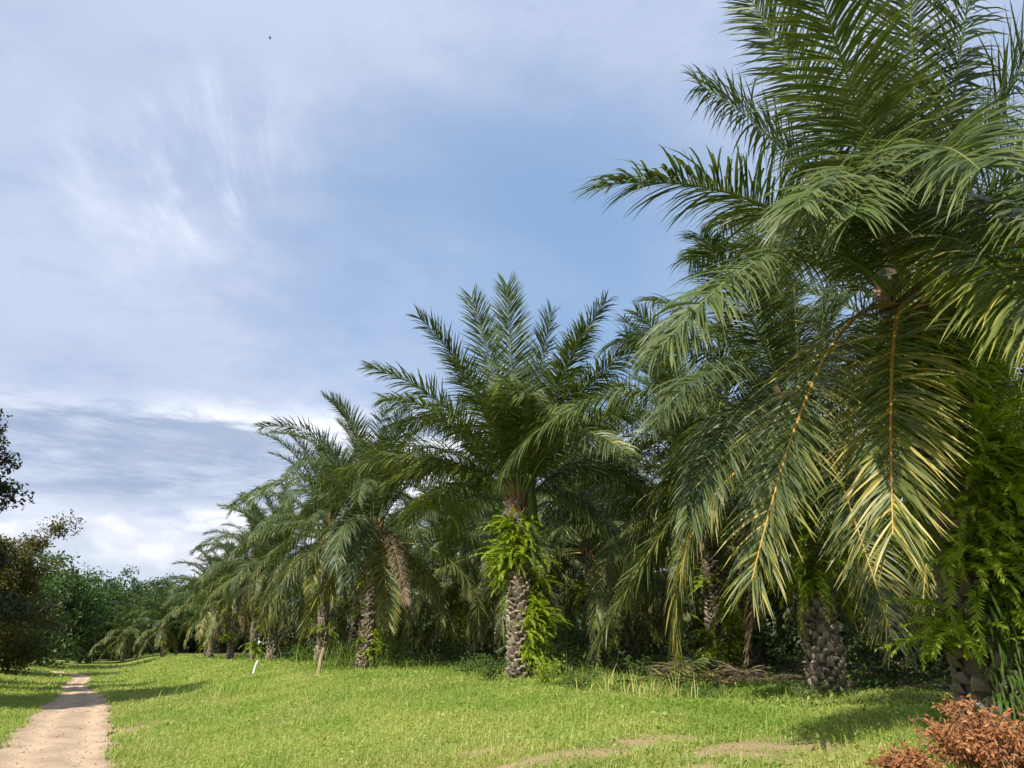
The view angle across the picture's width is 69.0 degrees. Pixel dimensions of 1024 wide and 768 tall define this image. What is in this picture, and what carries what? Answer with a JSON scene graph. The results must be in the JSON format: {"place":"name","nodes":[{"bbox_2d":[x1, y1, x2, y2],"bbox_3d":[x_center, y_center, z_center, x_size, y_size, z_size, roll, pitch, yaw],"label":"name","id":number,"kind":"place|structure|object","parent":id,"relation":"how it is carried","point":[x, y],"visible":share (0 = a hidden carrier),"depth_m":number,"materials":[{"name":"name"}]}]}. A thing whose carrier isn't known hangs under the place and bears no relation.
{"place":"outdoors","nodes":[
{"label":"outdoors","id":0,"kind":"place"},
{"bbox_2d":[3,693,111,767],"bbox_3d":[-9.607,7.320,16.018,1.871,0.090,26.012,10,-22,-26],"label":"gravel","id":1,"kind":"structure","parent":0,"point":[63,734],"depth_m":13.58,"materials":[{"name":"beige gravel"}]},
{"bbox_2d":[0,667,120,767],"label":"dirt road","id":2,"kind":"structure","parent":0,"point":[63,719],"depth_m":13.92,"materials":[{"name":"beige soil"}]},
{"bbox_2d":[0,646,1023,767],"bbox_3d":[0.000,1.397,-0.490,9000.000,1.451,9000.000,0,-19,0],"label":"ground","id":3,"kind":"structure","parent":0,"point":[600,749],"depth_m":11.32,"materials":[{"name":"green plant"}]},
{"bbox_2d":[0,408,34,623],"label":"broadleaf tree","id":4,"kind":"object","parent":3,"relation":"on","point":[11,606],"visible":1,"depth_m":21.48,"materials":[{"name":"green plant"}]},
{"bbox_2d":[1,544,71,672],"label":"broadleaf tree","id":5,"kind":"object","parent":3,"relation":"on","point":[57,594],"visible":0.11,"depth_m":54.70,"materials":[{"name":"green plant"}]},
{"bbox_2d":[11,576,71,635],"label":"broadleaf tree","id":6,"kind":"object","parent":3,"relation":"on","point":[52,609],"visible":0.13,"depth_m":38.89,"materials":[{"name":"green plant"}]},
{"bbox_2d":[0,508,85,675],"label":"broadleaf tree","id":7,"kind":"object","parent":3,"relation":"on","point":[12,636],"visible":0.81,"depth_m":30.11,"materials":[{"name":"green plant"}]},
{"bbox_2d":[36,553,76,655],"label":"broadleaf tree","id":8,"kind":"object","parent":3,"relation":"on","point":[46,562],"visible":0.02,"depth_m":104.76,"materials":[{"name":"green plant"}]},
{"bbox_2d":[14,550,121,667],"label":"broadleaf tree","id":9,"kind":"object","parent":3,"relation":"on","point":[81,601],"visible":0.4,"depth_m":70.54,"materials":[{"name":"green plant"}]},
{"bbox_2d":[51,564,135,663],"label":"broadleaf tree","id":10,"kind":"object","parent":3,"relation":"on","point":[113,585],"visible":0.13,"depth_m":93.73,"materials":[{"name":"green plant"}]},
{"bbox_2d":[85,595,161,662],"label":"oil palm","id":11,"kind":"object","parent":3,"relation":"on","point":[123,647],"visible":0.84,"depth_m":91.69,"materials":[{"name":"green plant"}]},
{"bbox_2d":[89,564,158,660],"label":"broadleaf tree","id":12,"kind":"object","parent":3,"relation":"on","point":[138,591],"visible":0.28,"depth_m":107.74,"materials":[{"name":"green plant"}]},
{"bbox_2d":[118,580,200,659],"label":"oil palm","id":13,"kind":"object","parent":3,"relation":"on","point":[165,611],"visible":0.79,"depth_m":83.40,"materials":[{"name":"green plant"}]},
{"bbox_2d":[128,573,195,654],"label":"broadleaf tree","id":14,"kind":"object","parent":3,"relation":"on","point":[174,629],"visible":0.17,"depth_m":114.77,"materials":[{"name":"green plant"}]},
{"bbox_2d":[154,573,202,652],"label":"broadleaf tree","id":15,"kind":"object","parent":3,"relation":"on","point":[180,647],"visible":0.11,"depth_m":120.35,"materials":[{"name":"green plant"}]},
{"bbox_2d":[161,568,245,655],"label":"oil palm","id":16,"kind":"object","parent":3,"relation":"on","point":[189,610],"visible":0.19,"depth_m":74.67,"materials":[{"name":"green plant"}]},
{"bbox_2d":[185,598,250,652],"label":"broadleaf tree","id":17,"kind":"object","parent":3,"relation":"on","point":[219,646],"visible":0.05,"depth_m":113.80,"materials":[{"name":"green plant"}]},
{"bbox_2d":[157,540,280,658],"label":"oil palm","id":18,"kind":"object","parent":3,"relation":"on","point":[203,625],"visible":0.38,"depth_m":64.69,"materials":[{"name":"green plant"}]},
{"bbox_2d":[155,678,285,699],"bbox_3d":[-7.616,8.262,20.337,3.218,0.470,3.251,-6,-20,16],"label":"grass clump","id":19,"kind":"object","parent":3,"relation":"on","point":[225,690],"visible":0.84,"depth_m":19.93,"materials":[{"name":"green plant"}]},
{"bbox_2d":[178,537,292,658],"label":"oil palm","id":20,"kind":"object","parent":3,"relation":"on","point":[235,614],"visible":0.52,"depth_m":57.43,"materials":[{"name":"green plant"}]},
{"bbox_2d":[187,491,306,659],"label":"oil palm","id":21,"kind":"object","parent":3,"relation":"on","point":[254,649],"visible":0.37,"depth_m":49.73,"materials":[{"name":"green plant"}]},
{"bbox_2d":[253,660,258,673],"bbox_3d":[-9.417,10.435,27.261,0.234,0.646,0.084,7,-21,-19],"label":"wooden post","id":22,"kind":"object","parent":3,"relation":"on","point":[255,666],"visible":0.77,"depth_m":27.27,"materials":[{"name":"wood"}]},
{"bbox_2d":[192,482,344,660],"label":"oil palm","id":23,"kind":"object","parent":3,"relation":"on","point":[240,578],"visible":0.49,"depth_m":42.14,"materials":[{"name":"green plant"}]},
{"bbox_2d":[228,556,314,654],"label":"oil palm","id":24,"kind":"object","parent":3,"relation":"on","point":[286,639],"visible":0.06,"depth_m":81.84,"materials":[{"name":"green plant"}]},
{"bbox_2d":[288,642,313,662],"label":"leafy weed","id":25,"kind":"object","parent":3,"relation":"on","point":[302,653],"visible":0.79,"depth_m":34.53,"materials":[{"name":"green plant"}]},
{"bbox_2d":[259,570,345,653],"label":"oil palm","id":26,"kind":"object","parent":3,"relation":"on","point":[312,639],"visible":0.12,"depth_m":72.66,"materials":[{"name":"green plant"}]},
{"bbox_2d":[261,541,350,655],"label":"oil palm","id":27,"kind":"object","parent":3,"relation":"on","point":[331,640],"visible":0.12,"depth_m":65.42,"materials":[{"name":"green plant"}]},
{"bbox_2d":[316,648,324,673],"bbox_3d":[-6.108,8.897,23.707,0.241,0.938,0.110,8,-21,-22],"label":"wooden post","id":28,"kind":"object","parent":3,"relation":"on","point":[320,660],"visible":0.82,"depth_m":23.70,"materials":[{"name":"brown wood"}]},
{"bbox_2d":[226,430,429,661],"bbox_3d":[-9.089,7.635,35.911,10.424,11.314,9.593,-1,-20,0],"label":"oil palm","id":29,"kind":"object","parent":3,"relation":"on","point":[330,515],"visible":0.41,"depth_m":35.02,"materials":[{"name":"green plant"}]},
{"bbox_2d":[279,635,406,668],"bbox_3d":[-6.716,10.514,29.537,5.279,1.466,5.790,0,-19,0],"label":"grass clump","id":30,"kind":"object","parent":3,"relation":"on","point":[336,660],"visible":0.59,"depth_m":29.39,"materials":[{"name":"green plant"}]},
{"bbox_2d":[280,520,425,654],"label":"oil palm","id":31,"kind":"object","parent":3,"relation":"on","point":[353,634],"visible":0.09,"depth_m":58.22,"materials":[{"name":"green plant"}]},
{"bbox_2d":[228,389,502,669],"bbox_3d":[-5.237,5.315,28.155,10.076,10.539,10.848,0,-19,0],"label":"oil palm","id":32,"kind":"object","parent":3,"relation":"on","point":[376,536],"visible":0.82,"depth_m":27.22,"materials":[{"name":"green plant"}]},
{"bbox_2d":[301,495,461,659],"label":"oil palm","id":33,"kind":"object","parent":3,"relation":"on","point":[415,634],"visible":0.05,"depth_m":50.44,"materials":[{"name":"green plant"}]},
{"bbox_2d":[349,567,437,652],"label":"oil palm","id":34,"kind":"object","parent":3,"relation":"on","point":[420,632],"visible":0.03,"depth_m":70.04,"materials":[{"name":"green plant"}]},
{"bbox_2d":[375,628,412,666],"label":"leafy weed","id":35,"kind":"object","parent":3,"relation":"on","point":[398,653],"visible":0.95,"depth_m":26.82,"materials":[{"name":"green plant"}]},
{"bbox_2d":[389,547,471,654],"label":"oil palm","id":36,"kind":"object","parent":3,"relation":"on","point":[422,643],"visible":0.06,"depth_m":63.43,"materials":[{"name":"green plant"}]},
{"bbox_2d":[417,650,451,666],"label":"leafy weed","id":37,"kind":"object","parent":3,"relation":"on","point":[437,659],"visible":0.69,"depth_m":28.02,"materials":[{"name":"green plant"}]},
{"bbox_2d":[343,457,542,659],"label":"oil palm","id":38,"kind":"object","parent":3,"relation":"on","point":[445,635],"visible":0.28,"depth_m":42.64,"materials":[{"name":"green plant"}]},
{"bbox_2d":[438,638,466,664],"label":"leafy weed","id":39,"kind":"object","parent":3,"relation":"on","point":[450,652],"visible":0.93,"depth_m":29.65,"materials":[{"name":"green plant"}]},
{"bbox_2d":[433,605,491,653],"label":"oil palm","id":40,"kind":"object","parent":3,"relation":"on","point":[472,626],"depth_m":68.51,"materials":[{"name":"green plant"}]},
{"bbox_2d":[446,655,484,674],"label":"leafy weed","id":41,"kind":"object","parent":3,"relation":"on","point":[467,668],"visible":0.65,"depth_m":21.77,"materials":[{"name":"green plant"}]},
{"bbox_2d":[406,512,555,654],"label":"oil palm","id":42,"kind":"object","parent":3,"relation":"on","point":[431,637],"visible":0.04,"depth_m":53.69,"materials":[{"name":"green plant"}]},
{"bbox_2d":[459,648,515,682],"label":"leafy weed","id":43,"kind":"object","parent":3,"relation":"on","point":[490,673],"visible":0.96,"depth_m":17.78,"materials":[{"name":"green plant"}]},
{"bbox_2d":[324,267,666,680],"bbox_3d":[-0.592,2.777,20.794,10.307,10.561,10.877,0,-19,0],"label":"oil palm","id":44,"kind":"object","parent":3,"relation":"on","point":[507,422],"visible":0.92,"depth_m":19.59,"materials":[{"name":"green plant"}]},
{"bbox_2d":[54,553,941,658],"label":"wood","id":45,"kind":"object","parent":3,"relation":"on","point":[191,648],"visible":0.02,"depth_m":77.07,"materials":[{"name":"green plant"}]},
{"bbox_2d":[399,442,604,661],"bbox_3d":[-0.281,8.065,37.202,11.045,11.364,11.728,1,-21,0],"label":"oil palm","id":46,"kind":"object","parent":3,"relation":"on","point":[484,535],"visible":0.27,"depth_m":35.69,"materials":[{"name":"green plant"}]},
{"bbox_2d":[455,504,620,660],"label":"oil palm","id":47,"kind":"object","parent":3,"relation":"on","point":[555,595],"visible":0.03,"depth_m":45.83,"materials":[{"name":"green plant"}]},
{"bbox_2d":[517,653,565,683],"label":"leafy weed","id":48,"kind":"object","parent":3,"relation":"on","point":[555,665],"visible":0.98,"depth_m":15.22,"materials":[{"name":"green plant"}]},
{"bbox_2d":[497,599,628,671],"bbox_3d":[1.509,7.465,22.175,3.974,2.214,3.695,0,-19,0],"label":"palm seedling","id":49,"kind":"object","parent":3,"relation":"on","point":[568,648],"visible":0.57,"depth_m":22.14,"materials":[{"name":"green plant"}]},
{"bbox_2d":[551,555,610,630],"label":"oil palm","id":50,"kind":"object","parent":3,"relation":"on","point":[575,596],"depth_m":57.90,"materials":[{"name":"green plant"}]},
{"bbox_2d":[555,661,607,689],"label":"leafy weed","id":51,"kind":"object","parent":3,"relation":"on","point":[584,678],"visible":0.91,"depth_m":13.65,"materials":[{"name":"green plant"}]},
{"bbox_2d":[220,650,955,720],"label":"undergrowth","id":52,"kind":"object","parent":3,"relation":"on","point":[715,685],"visible":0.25,"depth_m":18.02,"materials":[{"name":"green plant"}]},
{"bbox_2d":[531,662,644,685],"bbox_3d":[1.397,6.195,15.922,2.581,0.616,2.101,9,-21,-23],"label":"grass clump","id":53,"kind":"object","parent":3,"relation":"on","point":[611,680],"visible":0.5,"depth_m":15.81,"materials":[{"name":"green plant"}]},
{"bbox_2d":[460,395,738,667],"bbox_3d":[3.385,6.217,31.214,11.694,10.963,12.316,-3,-19,-1],"label":"oil palm","id":54,"kind":"object","parent":3,"relation":"on","point":[584,549],"visible":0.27,"depth_m":29.89,"materials":[{"name":"green plant"}]},
{"bbox_2d":[547,558,657,652],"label":"oil palm","id":55,"kind":"object","parent":3,"relation":"on","point":[585,619],"depth_m":64.78,"materials":[{"name":"green plant"}]},
{"bbox_2d":[261,610,950,684],"bbox_3d":[1.898,18.747,53.305,26.083,3.331,91.718,10,-22,-26],"label":"thicket","id":56,"kind":"object","parent":3,"relation":"on","point":[653,648],"visible":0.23,"depth_m":32.85,"materials":[{"name":"green plant"}]},
{"bbox_2d":[594,657,633,674],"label":"leafy weed","id":57,"kind":"object","parent":3,"relation":"on","point":[617,670],"visible":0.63,"depth_m":22.39,"materials":[{"name":"green plant"}]},
{"bbox_2d":[547,515,684,655],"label":"oil palm","id":58,"kind":"object","parent":3,"relation":"on","point":[563,594],"visible":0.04,"depth_m":54.81,"materials":[{"name":"green plant"}]},
{"bbox_2d":[542,437,728,660],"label":"oil palm","id":59,"kind":"object","parent":3,"relation":"on","point":[641,628],"visible":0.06,"depth_m":36.70,"materials":[{"name":"green plant"}]},
{"bbox_2d":[583,568,692,654],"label":"oil palm","id":60,"kind":"object","parent":3,"relation":"on","point":[622,624],"depth_m":57.50,"materials":[{"name":"green plant"}]},
{"bbox_2d":[617,654,663,678],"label":"leafy weed","id":61,"kind":"object","parent":3,"relation":"on","point":[638,668],"visible":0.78,"depth_m":19.76,"materials":[{"name":"green plant"}]},
{"bbox_2d":[565,670,724,699],"bbox_3d":[2.068,5.123,12.753,2.423,0.471,2.509,14,-24,-35],"label":"grass clump","id":62,"kind":"object","parent":3,"relation":"on","point":[646,687],"visible":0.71,"depth_m":12.41,"materials":[{"name":"green plant"}]},
{"bbox_2d":[646,656,695,678],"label":"cut frond","id":63,"kind":"object","parent":3,"relation":"on","point":[665,670],"visible":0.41,"depth_m":18.37,"materials":[{"name":"plant"}]},
{"bbox_2d":[610,668,739,688],"bbox_3d":[3.255,6.060,15.291,2.752,0.449,1.245,-10,-22,26],"label":"cut frond","id":64,"kind":"object","parent":3,"relation":"on","point":[659,675],"visible":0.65,"depth_m":15.13,"materials":[{"name":"brown plant"}]},
{"bbox_2d":[638,654,720,678],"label":"cut frond","id":65,"kind":"object","parent":3,"relation":"on","point":[663,659],"visible":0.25,"depth_m":20.55,"materials":[{"name":"plant"}]},
{"bbox_2d":[611,504,776,658],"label":"oil palm","id":66,"kind":"object","parent":3,"relation":"on","point":[687,612],"visible":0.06,"depth_m":43.62,"materials":[{"name":"green plant"}]},
{"bbox_2d":[656,642,732,689],"bbox_3d":[4.327,6.439,17.121,1.275,0.960,4.854,-11,-22,29],"label":"cut frond","id":67,"kind":"object","parent":3,"relation":"on","point":[703,661],"visible":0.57,"depth_m":16.79,"materials":[{"name":"brown plant"}]},
{"bbox_2d":[671,678,730,698],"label":"leafy weed","id":68,"kind":"object","parent":3,"relation":"on","point":[708,693],"visible":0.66,"depth_m":12.57,"materials":[{"name":"green plant"}]},
{"bbox_2d":[538,300,887,673],"bbox_3d":[6.281,3.359,23.818,11.864,11.455,10.749,-8,-21,22],"label":"oil palm","id":69,"kind":"object","parent":3,"relation":"on","point":[711,580],"visible":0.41,"depth_m":23.07,"materials":[{"name":"green plant"}]},
{"bbox_2d":[490,172,943,694],"bbox_3d":[4.785,0.775,15.799,11.236,10.896,7.477,16,-25,-38],"label":"oil palm","id":70,"kind":"object","parent":3,"relation":"on","point":[815,584],"visible":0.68,"depth_m":13.31,"materials":[{"name":"green plant"}]},
{"bbox_2d":[676,541,799,648],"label":"oil palm","id":71,"kind":"object","parent":3,"relation":"on","point":[792,618],"visible":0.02,"depth_m":51.66,"materials":[{"name":"green plant"}]},
{"bbox_2d":[707,660,770,687],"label":"cut frond","id":72,"kind":"object","parent":3,"relation":"on","point":[737,674],"visible":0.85,"depth_m":16.21,"materials":[{"name":"plant"}]},
{"bbox_2d":[632,436,900,666],"bbox_3d":[10.504,6.497,32.582,12.098,11.401,11.766,0,-17,0],"label":"oil palm","id":73,"kind":"object","parent":3,"relation":"on","point":[699,598],"visible":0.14,"depth_m":31.55,"materials":[{"name":"green plant"}]},
{"bbox_2d":[562,0,1023,730],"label":"oil palm","id":74,"kind":"object","parent":3,"relation":"on","point":[932,346],"visible":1,"depth_m":7.36,"materials":[{"name":"green plant"}]},
{"bbox_2d":[778,681,826,699],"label":"leafy weed","id":75,"kind":"object","parent":3,"relation":"on","point":[810,692],"visible":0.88,"depth_m":12.29,"materials":[{"name":"green plant"}]},
{"bbox_2d":[723,471,916,648],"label":"oil palm","id":76,"kind":"object","parent":3,"relation":"on","point":[782,613],"visible":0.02,"depth_m":36.00,"materials":[{"name":"green plant"}]},
{"bbox_2d":[760,510,919,659],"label":"oil palm","id":77,"kind":"object","parent":3,"relation":"on","point":[855,615],"visible":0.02,"depth_m":41.36,"materials":[{"name":"green plant"}]},
{"bbox_2d":[847,666,896,689],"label":"leafy weed","id":78,"kind":"object","parent":3,"relation":"on","point":[872,684],"visible":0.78,"depth_m":15.15,"materials":[{"name":"green plant"}]},
{"bbox_2d":[722,168,1023,651],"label":"oil palm","id":79,"kind":"object","parent":3,"relation":"on","point":[920,590],"visible":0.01,"depth_m":15.99,"materials":[{"name":"green plant"}]},
{"bbox_2d":[849,653,909,670],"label":"cut frond","id":80,"kind":"object","parent":3,"relation":"on","point":[863,662],"visible":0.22,"depth_m":28.18,"materials":[{"name":"green plant"}]},
{"bbox_2d":[829,461,934,643],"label":"oil palm","id":81,"kind":"object","parent":3,"relation":"on","point":[836,567],"depth_m":32.58,"materials":[{"name":"green plant"}]},
{"bbox_2d":[785,343,1023,646],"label":"oil palm","id":82,"kind":"object","parent":3,"relation":"on","point":[909,611],"visible":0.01,"depth_m":23.48,"materials":[{"name":"green plant"}]},
{"bbox_2d":[864,739,944,767],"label":"withered bush","id":83,"kind":"object","parent":3,"relation":"on","point":[908,759],"visible":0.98,"depth_m":5.56,"materials":[{"name":"brown plant"}]},
{"bbox_2d":[880,726,932,767],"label":"broad leaf weed","id":84,"kind":"object","parent":3,"relation":"on","point":[901,740],"visible":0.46,"depth_m":5.80,"materials":[{"name":"green plant"}]},
{"bbox_2d":[910,693,1023,767],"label":"withered bush","id":85,"kind":"object","parent":3,"relation":"on","point":[979,746],"visible":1,"depth_m":5.55,"materials":[{"name":"brown plant"}]},
{"bbox_2d":[992,703,1023,767],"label":"withered bush","id":86,"kind":"object","parent":3,"relation":"on","point":[1022,747],"visible":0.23,"depth_m":5.62,"materials":[{"name":"brown plant"}]},
{"bbox_2d":[0,0,1023,643],"label":"sky","id":87,"kind":"structure","parent":0,"point":[209,221],"materials":[{"name":"blue"}]}
]}

